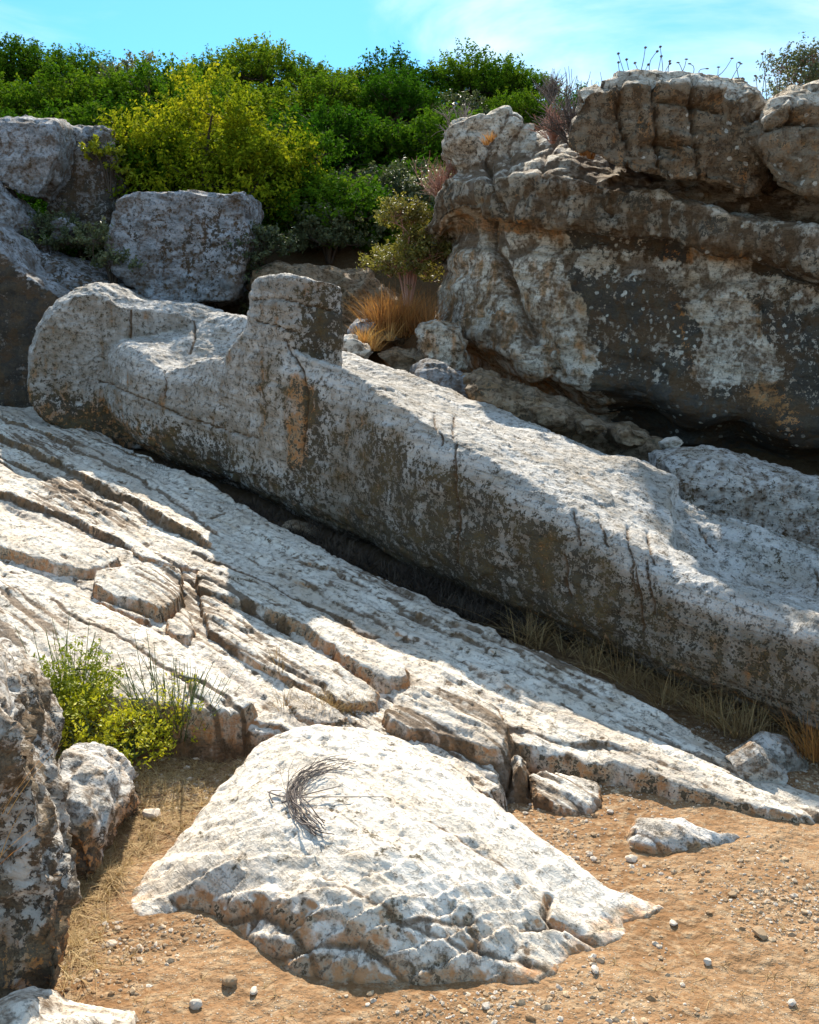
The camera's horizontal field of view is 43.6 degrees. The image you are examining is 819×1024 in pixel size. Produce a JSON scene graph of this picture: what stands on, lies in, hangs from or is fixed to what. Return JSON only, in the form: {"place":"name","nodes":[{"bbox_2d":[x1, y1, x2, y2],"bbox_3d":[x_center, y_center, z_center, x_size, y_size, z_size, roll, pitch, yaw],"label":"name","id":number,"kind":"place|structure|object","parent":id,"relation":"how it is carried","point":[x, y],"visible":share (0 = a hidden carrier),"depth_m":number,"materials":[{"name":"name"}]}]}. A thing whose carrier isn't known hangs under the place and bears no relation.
{"place":"outdoors","nodes":[
{"label":"outdoors","id":0,"kind":"place"},
{"bbox_2d":[50,217,77,238],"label":"shaded rock","id":1,"kind":"object","parent":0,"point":[56,222],"visible":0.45,"depth_m":10.45,"materials":[{"name":"grey stone"}]},
{"bbox_2d":[0,0,818,104],"label":"sky","id":2,"kind":"structure","parent":0,"point":[585,36],"materials":[{"name":"blue"}]},
{"bbox_2d":[11,106,818,1023],"bbox_3d":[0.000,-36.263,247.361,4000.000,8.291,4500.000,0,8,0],"label":"ground","id":3,"kind":"structure","parent":0,"point":[247,964],"depth_m":2.87,"materials":[{"name":"soil"}]},
{"bbox_2d":[0,69,52,117],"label":"evergreen shrub","id":4,"kind":"object","parent":3,"relation":"on","point":[5,89],"visible":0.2,"depth_m":15.70,"materials":[{"name":"green plant"}]},
{"bbox_2d":[0,221,70,407],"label":"dark outcrop","id":5,"kind":"object","parent":3,"relation":"on","point":[30,292],"visible":0.4,"depth_m":9.21,"materials":[{"name":"grey stone"}]},
{"bbox_2d":[0,637,81,998],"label":"boulder","id":6,"kind":"object","parent":3,"relation":"on","point":[40,896],"visible":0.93,"depth_m":2.51,"materials":[{"name":"stone"}]},
{"bbox_2d":[0,749,56,863],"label":"grass tuft","id":7,"kind":"object","parent":6,"relation":"on","point":[21,810],"visible":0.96,"depth_m":2.36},
{"bbox_2d":[0,32,92,94],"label":"evergreen shrub","id":8,"kind":"object","parent":3,"relation":"on","point":[27,56],"visible":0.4,"depth_m":17.36,"materials":[{"name":"green plant"}]},
{"bbox_2d":[15,618,106,700],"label":"grass tuft","id":9,"kind":"object","parent":3,"relation":"on","point":[56,654],"visible":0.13,"depth_m":4.17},
{"bbox_2d":[29,199,106,261],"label":"evergreen shrub","id":10,"kind":"object","parent":3,"relation":"on","point":[80,252],"visible":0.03,"depth_m":11.72,"materials":[{"name":"green plant"}]},
{"bbox_2d":[0,986,138,1023],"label":"flat stone","id":11,"kind":"object","parent":3,"relation":"on","point":[32,1005],"visible":1,"depth_m":2.33,"materials":[{"name":"white stone"}]},
{"bbox_2d":[22,43,122,92],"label":"evergreen shrub","id":12,"kind":"object","parent":3,"relation":"on","point":[90,61],"visible":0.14,"depth_m":17.39,"materials":[{"name":"green plant"}]},
{"bbox_2d":[1,55,157,125],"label":"evergreen shrub","id":13,"kind":"object","parent":3,"relation":"on","point":[32,96],"visible":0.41,"depth_m":15.29,"materials":[{"name":"green plant"}]},
{"bbox_2d":[33,635,129,752],"bbox_3d":[-1.342,0.802,4.023,0.410,0.613,0.485,7,11,41],"label":"leafy shrub","id":14,"kind":"object","parent":3,"relation":"on","point":[66,683],"visible":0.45,"depth_m":3.98,"materials":[{"name":"green plant"}]},
{"bbox_2d":[46,125,131,250],"bbox_3d":[-3.546,-3.642,11.573,0.911,1.447,1.437,0,8,0],"label":"shaded rock","id":15,"kind":"object","parent":3,"relation":"on","point":[82,193],"visible":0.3,"depth_m":10.94,"materials":[{"name":"grey stone"}]},
{"bbox_2d":[27,90,152,134],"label":"evergreen shrub","id":16,"kind":"object","parent":3,"relation":"on","point":[83,114],"visible":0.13,"depth_m":14.01,"materials":[{"name":"green plant"}]},
{"bbox_2d":[58,742,144,881],"bbox_3d":[-1.087,1.155,3.483,0.310,0.740,0.644,0,8,0],"label":"boulder","id":17,"kind":"object","parent":3,"relation":"on","point":[103,802],"visible":0.39,"depth_m":3.34,"materials":[{"name":"stone"}]},
{"bbox_2d":[89,49,158,86],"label":"grey green shrub","id":18,"kind":"object","parent":3,"relation":"on","point":[131,61],"visible":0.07,"depth_m":17.45,"materials":[{"name":"green plant"}]},
{"bbox_2d":[36,244,219,308],"bbox_3d":[-3.066,-2.178,10.786,2.108,1.262,1.747,0,8,0],"label":"rock","id":19,"kind":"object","parent":3,"relation":"on","point":[66,271],"depth_m":10.16,"materials":[{"name":"grey stone"}]},
{"bbox_2d":[0,180,40,244],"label":"blue slab","id":20,"kind":"structure","parent":19,"relation":"on","point":[14,210],"depth_m":10.34,"materials":[{"name":"grey stone"}]},
{"bbox_2d":[0,114,75,203],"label":"square boulder","id":21,"kind":"object","parent":20,"relation":"on","point":[36,158],"visible":0.8,"depth_m":10.39,"materials":[{"name":"grey stone"}]},
{"bbox_2d":[21,202,89,252],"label":"dark scrub","id":22,"kind":"object","parent":19,"relation":"on","point":[44,224],"visible":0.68,"depth_m":10.39,"materials":[{"name":"green plant"}]},
{"bbox_2d":[68,214,146,283],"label":"shrub","id":23,"kind":"object","parent":19,"relation":"on","point":[97,239],"visible":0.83,"depth_m":10.04,"materials":[{"name":"green plant"}]},
{"bbox_2d":[0,563,257,764],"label":"marble slab","id":24,"kind":"structure","parent":3,"relation":"on","point":[31,603],"depth_m":4.39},
{"bbox_2d":[55,671,215,768],"bbox_3d":[-1.155,0.851,4.049,0.850,0.522,0.711,0,8,0],"label":"leafy shrub","id":25,"kind":"object","parent":3,"relation":"on","point":[140,741],"visible":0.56,"depth_m":3.91,"materials":[{"name":"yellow plant"}]},
{"bbox_2d":[117,634,164,749],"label":"broom bush","id":26,"kind":"object","parent":3,"relation":"on","point":[133,686],"visible":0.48,"depth_m":4.03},
{"bbox_2d":[56,755,245,1000],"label":"dry grass","id":27,"kind":"structure","parent":3,"relation":"on","point":[103,870],"depth_m":3.37,"materials":[{"name":"plant"}]},
{"bbox_2d":[100,124,204,192],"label":"mastic bush","id":28,"kind":"object","parent":3,"relation":"on","point":[135,156],"visible":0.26,"depth_m":11.26,"materials":[{"name":"green plant"}]},
{"bbox_2d":[92,50,246,120],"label":"evergreen shrub","id":29,"kind":"object","parent":3,"relation":"on","point":[142,79],"visible":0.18,"depth_m":15.09,"materials":[{"name":"green plant"}]},
{"bbox_2d":[111,654,239,742],"bbox_3d":[-0.928,0.777,4.074,0.499,0.405,0.462,0,8,0],"label":"broom bush","id":30,"kind":"object","parent":3,"relation":"on","point":[194,688],"visible":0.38,"depth_m":4.02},
{"bbox_2d":[129,77,236,144],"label":"evergreen shrub","id":31,"kind":"object","parent":3,"relation":"on","point":[164,90],"visible":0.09,"depth_m":14.12,"materials":[{"name":"green plant"}]},
{"bbox_2d":[104,190,263,306],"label":"stained block","id":32,"kind":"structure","parent":3,"relation":"on","point":[176,241],"depth_m":10.14,"materials":[{"name":"grey stone"}]},
{"bbox_2d":[91,52,326,228],"bbox_3d":[-2.355,-3.974,11.973,2.817,2.196,2.673,0,8,0],"label":"mastic bush","id":33,"kind":"object","parent":3,"relation":"on","point":[244,131],"visible":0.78,"depth_m":11.24,"materials":[{"name":"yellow plant"}]},
{"bbox_2d":[78,134,134,192],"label":"bright sprig","id":34,"kind":"object","parent":33,"relation":"attached to","point":[96,151],"visible":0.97,"depth_m":10.87,"materials":[{"name":"green plant"}]},
{"bbox_2d":[175,43,248,86],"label":"evergreen shrub","id":35,"kind":"object","parent":3,"relation":"on","point":[200,64],"visible":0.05,"depth_m":17.21,"materials":[{"name":"green plant"}]},
{"bbox_2d":[190,71,309,131],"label":"evergreen shrub","id":36,"kind":"object","parent":3,"relation":"on","point":[267,93],"visible":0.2,"depth_m":15.31,"materials":[{"name":"green plant"}]},
{"bbox_2d":[244,724,280,757],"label":"marble slab","id":37,"kind":"structure","parent":3,"relation":"on","point":[255,735],"depth_m":4.03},
{"bbox_2d":[206,30,328,105],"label":"evergreen shrub","id":38,"kind":"object","parent":3,"relation":"on","point":[265,58],"visible":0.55,"depth_m":17.24,"materials":[{"name":"green plant"}]},
{"bbox_2d":[211,126,357,229],"bbox_3d":[-1.504,-3.848,12.232,1.815,1.383,1.773,0,8,0],"label":"mastic bush","id":39,"kind":"object","parent":3,"relation":"on","point":[335,151],"visible":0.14,"depth_m":11.73,"materials":[{"name":"green plant"}]},
{"bbox_2d":[281,520,319,538],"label":"loose stone","id":40,"kind":"object","parent":3,"relation":"on","point":[296,525],"visible":0.57,"depth_m":6.50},
{"bbox_2d":[272,64,372,121],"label":"evergreen shrub","id":41,"kind":"object","parent":3,"relation":"on","point":[331,89],"visible":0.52,"depth_m":15.48,"materials":[{"name":"green plant"}]},
{"bbox_2d":[245,260,400,354],"bbox_3d":[-0.825,-2.122,10.872,1.692,1.029,1.668,0,8,0],"label":"earth bank rock","id":42,"kind":"object","parent":3,"relation":"on","point":[355,281],"visible":0.33,"depth_m":10.19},
{"bbox_2d":[223,219,299,285],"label":"dark scrub","id":43,"kind":"object","parent":42,"relation":"on","point":[274,239],"visible":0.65,"depth_m":10.26,"materials":[{"name":"green plant"}]},
{"bbox_2d":[275,52,373,105],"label":"evergreen shrub","id":44,"kind":"object","parent":3,"relation":"on","point":[349,71],"visible":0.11,"depth_m":17.40,"materials":[{"name":"green plant"}]},
{"bbox_2d":[257,93,404,174],"bbox_3d":[-1.173,-5.092,14.360,2.306,1.472,2.439,7,11,43],"label":"evergreen shrub","id":45,"kind":"object","parent":3,"relation":"on","point":[345,125],"visible":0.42,"depth_m":14.02,"materials":[{"name":"green plant"}]},
{"bbox_2d":[284,201,380,263],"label":"grey green shrub","id":46,"kind":"object","parent":3,"relation":"on","point":[306,230],"visible":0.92,"depth_m":11.34,"materials":[{"name":"green plant"}]},
{"bbox_2d":[119,450,550,638],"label":"dry grass","id":47,"kind":"structure","parent":3,"relation":"on","point":[447,593],"depth_m":5.79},
{"bbox_2d":[261,164,421,254],"bbox_3d":[-0.891,-3.417,11.962,2.228,1.252,2.106,-2,8,-11],"label":"evergreen shrub","id":48,"kind":"object","parent":3,"relation":"on","point":[345,200],"visible":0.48,"depth_m":11.47,"materials":[{"name":"green plant"}]},
{"bbox_2d":[342,334,372,358],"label":"rubble rock","id":49,"kind":"object","parent":3,"relation":"on","point":[352,343],"visible":0.68,"depth_m":8.02,"materials":[{"name":"stone"}]},
{"bbox_2d":[308,181,409,240],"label":"grey green shrub","id":50,"kind":"object","parent":3,"relation":"on","point":[379,230],"visible":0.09,"depth_m":11.60,"materials":[{"name":"green plant"}]},
{"bbox_2d":[347,318,377,343],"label":"rubble rock","id":51,"kind":"object","parent":3,"relation":"on","point":[360,325],"visible":0.41,"depth_m":8.62,"materials":[{"name":"grey stone"}]},
{"bbox_2d":[344,322,404,350],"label":"grass tuft","id":52,"kind":"object","parent":3,"relation":"on","point":[375,343],"visible":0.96,"depth_m":8.40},
{"bbox_2d":[331,58,446,127],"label":"evergreen shrub","id":53,"kind":"object","parent":3,"relation":"on","point":[397,99],"visible":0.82,"depth_m":15.40,"materials":[{"name":"green plant"}]},
{"bbox_2d":[378,331,404,349],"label":"rubble rock","id":54,"kind":"object","parent":3,"relation":"on","point":[394,343],"visible":0.48,"depth_m":8.74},
{"bbox_2d":[352,155,435,204],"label":"grey green shrub","id":55,"kind":"object","parent":3,"relation":"on","point":[402,170],"visible":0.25,"depth_m":12.13,"materials":[{"name":"green plant"}]},
{"bbox_2d":[129,724,663,985],"bbox_3d":[-0.027,1.125,3.153,1.580,0.530,1.117,4,9,27],"label":"flat boulder","id":56,"kind":"object","parent":3,"relation":"on","point":[428,869],"visible":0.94,"depth_m":2.99,"materials":[{"name":"white stone"}]},
{"bbox_2d":[267,746,383,837],"bbox_3d":[-0.268,0.874,3.245,0.341,0.124,0.461,-2,8,-15],"label":"twig bundle","id":57,"kind":"object","parent":56,"relation":"on","point":[292,797],"visible":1,"depth_m":3.25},
{"bbox_2d":[377,346,424,372],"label":"rubble rock","id":58,"kind":"object","parent":3,"relation":"on","point":[397,357],"visible":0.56,"depth_m":8.22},
{"bbox_2d":[358,145,445,219],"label":"evergreen shrub","id":59,"kind":"object","parent":3,"relation":"on","point":[409,162],"visible":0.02,"depth_m":12.68,"materials":[{"name":"green plant"}]},
{"bbox_2d":[351,161,452,252],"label":"evergreen shrub","id":60,"kind":"object","parent":3,"relation":"on","point":[430,219],"visible":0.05,"depth_m":11.85,"materials":[{"name":"green plant"}]},
{"bbox_2d":[341,276,462,337],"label":"grass tuft","id":61,"kind":"object","parent":3,"relation":"on","point":[410,316],"visible":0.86,"depth_m":8.62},
{"bbox_2d":[355,189,452,303],"bbox_3d":[-0.024,-2.384,9.304,0.955,1.021,0.836,-3,8,-20],"label":"olive bush","id":62,"kind":"object","parent":3,"relation":"on","point":[411,256],"visible":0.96,"depth_m":9.12,"materials":[{"name":"green plant"}]},
{"bbox_2d":[347,100,463,170],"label":"evergreen shrub","id":63,"kind":"object","parent":3,"relation":"on","point":[424,125],"visible":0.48,"depth_m":13.89,"materials":[{"name":"green plant"}]},
{"bbox_2d":[345,40,469,105],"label":"evergreen shrub","id":64,"kind":"object","parent":3,"relation":"on","point":[383,62],"visible":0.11,"depth_m":17.44,"materials":[{"name":"green plant"}]},
{"bbox_2d":[0,405,818,823],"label":"marble outcrop","id":65,"kind":"object","parent":3,"relation":"on","point":[562,717],"visible":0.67,"depth_m":4.95,"materials":[{"name":"stone"}]},
{"bbox_2d":[0,510,121,580],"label":"marble slab","id":66,"kind":"structure","parent":65,"relation":"on","point":[49,549],"depth_m":5.63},
{"bbox_2d":[95,601,151,626],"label":"marble slab","id":67,"kind":"structure","parent":65,"relation":"on","point":[138,619],"depth_m":4.96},
{"bbox_2d":[93,564,185,623],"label":"marble slab","id":68,"kind":"structure","parent":65,"relation":"on","point":[152,592],"depth_m":5.13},
{"bbox_2d":[131,545,215,573],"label":"marble slab","id":69,"kind":"structure","parent":65,"relation":"on","point":[144,555],"depth_m":5.66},
{"bbox_2d":[165,608,195,645],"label":"marble slab","id":70,"kind":"structure","parent":65,"relation":"on","point":[179,628],"depth_m":4.78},
{"bbox_2d":[199,595,379,713],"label":"marble slab","id":71,"kind":"structure","parent":65,"relation":"on","point":[238,634],"depth_m":4.53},
{"bbox_2d":[194,565,409,693],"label":"marble slab","id":72,"kind":"structure","parent":65,"relation":"on","point":[357,655],"depth_m":4.91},
{"bbox_2d":[283,687,347,726],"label":"marble slab","id":73,"kind":"structure","parent":65,"relation":"on","point":[310,716],"depth_m":4.12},
{"bbox_2d":[261,681,384,715],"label":"grass tuft","id":74,"kind":"object","parent":65,"relation":"on","point":[329,702],"visible":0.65,"depth_m":4.18,"materials":[{"name":"plant"}]},
{"bbox_2d":[506,755,529,803],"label":"marble slab","id":75,"kind":"structure","parent":65,"relation":"on","point":[518,790],"depth_m":3.81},
{"bbox_2d":[724,741,788,785],"bbox_3d":[1.331,0.955,3.930,0.220,0.155,0.179,0,8,0],"label":"loose stone","id":76,"kind":"object","parent":65,"relation":"on","point":[751,761],"visible":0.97,"depth_m":3.86,"materials":[{"name":"stone"}]},
{"bbox_2d":[27,273,818,739],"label":"stone colossus","id":77,"kind":"object","parent":3,"relation":"on","point":[277,395],"visible":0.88,"depth_m":5.69,"materials":[{"name":"stone"}]},
{"bbox_2d":[398,165,450,216],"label":"grey green shrub","id":78,"kind":"object","parent":3,"relation":"on","point":[413,189],"visible":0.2,"depth_m":11.83,"materials":[{"name":"green plant"}]},
{"bbox_2d":[415,319,469,371],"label":"rubble rock","id":79,"kind":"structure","parent":3,"relation":"on","point":[443,341],"depth_m":8.11,"materials":[{"name":"stone"}]},
{"bbox_2d":[393,104,496,171],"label":"evergreen shrub","id":80,"kind":"object","parent":3,"relation":"on","point":[431,149],"visible":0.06,"depth_m":13.88,"materials":[{"name":"green plant"}]},
{"bbox_2d":[381,685,514,795],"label":"marble slab","id":81,"kind":"structure","parent":3,"relation":"on","point":[472,726],"depth_m":4.02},
{"bbox_2d":[413,88,489,122],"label":"grey green shrub","id":82,"kind":"object","parent":3,"relation":"on","point":[458,97],"visible":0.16,"depth_m":15.83,"materials":[{"name":"green plant"}]},
{"bbox_2d":[418,37,534,106],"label":"evergreen shrub","id":83,"kind":"object","parent":3,"relation":"on","point":[462,72],"visible":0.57,"depth_m":17.39,"materials":[{"name":"green plant"}]},
{"bbox_2d":[481,86,549,126],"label":"evergreen shrub","id":84,"kind":"object","parent":3,"relation":"on","point":[528,105],"visible":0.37,"depth_m":15.85,"materials":[{"name":"green plant"}]},
{"bbox_2d":[470,65,562,107],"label":"evergreen shrub","id":85,"kind":"object","parent":3,"relation":"on","point":[527,82],"visible":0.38,"depth_m":17.34,"materials":[{"name":"green plant"}]},
{"bbox_2d":[531,68,578,104],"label":"bare shrub","id":86,"kind":"object","parent":3,"relation":"on","point":[554,90],"visible":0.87,"depth_m":12.39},
{"bbox_2d":[464,373,662,461],"bbox_3d":[1.097,-0.591,7.396,1.436,0.813,0.986,0,8,0],"label":"ledge rock","id":87,"kind":"object","parent":3,"relation":"on","point":[497,392],"visible":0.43,"depth_m":7.01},
{"bbox_2d":[409,358,467,398],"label":"rubble rock","id":88,"kind":"object","parent":87,"relation":"on","point":[437,372],"visible":0.34,"depth_m":7.37,"materials":[{"name":"grey stone"}]},
{"bbox_2d":[461,367,499,393],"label":"rubble rock","id":89,"kind":"object","parent":87,"relation":"on","point":[480,370],"visible":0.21,"depth_m":7.37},
{"bbox_2d":[527,400,568,431],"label":"rubble rock","id":90,"kind":"object","parent":87,"relation":"on","point":[551,417],"visible":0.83,"depth_m":6.81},
{"bbox_2d":[573,415,605,435],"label":"rubble rock","id":91,"kind":"object","parent":87,"relation":"on","point":[586,425],"visible":1,"depth_m":6.76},
{"bbox_2d":[605,423,647,448],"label":"rubble rock","id":92,"kind":"object","parent":87,"relation":"on","point":[622,436],"visible":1,"depth_m":6.64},
{"bbox_2d":[528,771,601,815],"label":"marble slab","id":93,"kind":"structure","parent":3,"relation":"on","point":[560,794],"depth_m":3.76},
{"bbox_2d":[534,82,596,124],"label":"evergreen shrub","id":94,"kind":"object","parent":3,"relation":"on","point":[562,99],"visible":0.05,"depth_m":16.03,"materials":[{"name":"green plant"}]},
{"bbox_2d":[425,105,818,461],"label":"overhanging cliff","id":95,"kind":"structure","parent":3,"relation":"on","point":[686,312],"depth_m":7.70,"materials":[{"name":"weathered limestone rock"},{"name":"lichen"}]},
{"bbox_2d":[410,156,457,200],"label":"bare shrub","id":96,"kind":"object","parent":95,"relation":"on","point":[437,183],"visible":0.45,"depth_m":9.31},
{"bbox_2d":[523,101,567,143],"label":"bare shrub","id":97,"kind":"object","parent":95,"relation":"on","point":[552,136],"visible":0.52,"depth_m":7.90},
{"bbox_2d":[522,66,601,155],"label":"bare shrub","id":98,"kind":"object","parent":95,"relation":"on","point":[570,115],"visible":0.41,"depth_m":7.75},
{"bbox_2d":[568,69,778,197],"bbox_3d":[2.020,-2.738,7.605,1.875,0.979,1.449,0,8,0],"label":"capping boulder","id":99,"kind":"object","parent":95,"relation":"on","point":[676,125],"visible":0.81,"depth_m":6.99,"materials":[{"name":"weathered limestone rock"},{"name":"lichen"}]},
{"bbox_2d":[745,80,818,201],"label":"capping boulder","id":100,"kind":"object","parent":95,"relation":"on","point":[782,138],"visible":1,"depth_m":6.76,"materials":[{"name":"weathered limestone rock"},{"name":"lichen"}]},
{"bbox_2d":[753,31,818,100],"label":"cliff top bush","id":101,"kind":"object","parent":95,"relation":"on","point":[802,58],"visible":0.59,"depth_m":8.45,"materials":[{"name":"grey plant"}]},
{"bbox_2d":[439,598,818,743],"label":"dry grass","id":102,"kind":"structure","parent":3,"relation":"on","point":[712,711],"depth_m":4.56,"materials":[{"name":"plant"}]},
{"bbox_2d":[625,817,739,853],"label":"marble slab","id":103,"kind":"structure","parent":3,"relation":"on","point":[659,835],"depth_m":3.45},
{"bbox_2d":[648,444,818,547],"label":"stone slab","id":104,"kind":"structure","parent":3,"relation":"on","point":[747,488],"depth_m":6.09,"materials":[{"name":"weathered limestone rock"},{"name":"lichen"}]},
{"bbox_2d":[658,436,682,448],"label":"rubble rock","id":105,"kind":"object","parent":104,"relation":"on","point":[669,442],"visible":0.96,"depth_m":6.68,"materials":[{"name":"white stone"}]},
{"bbox_2d":[746,731,808,771],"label":"loose stone","id":106,"kind":"object","parent":3,"relation":"on","point":[781,752],"visible":0.64,"depth_m":4.06,"materials":[{"name":"stone"}]},
{"bbox_2d":[759,700,818,762],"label":"grass tuft","id":107,"kind":"object","parent":3,"relation":"on","point":[809,749],"visible":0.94,"depth_m":4.06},
{"bbox_2d":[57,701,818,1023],"bbox_3d":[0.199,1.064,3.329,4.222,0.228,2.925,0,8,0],"label":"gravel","id":108,"kind":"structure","parent":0,"point":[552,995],"depth_m":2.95,"materials":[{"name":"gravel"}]},
{"bbox_2d":[69,818,817,1021],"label":"dry grass","id":109,"kind":"structure","parent":0,"point":[782,928],"depth_m":2.73,"materials":[{"name":"plant"}]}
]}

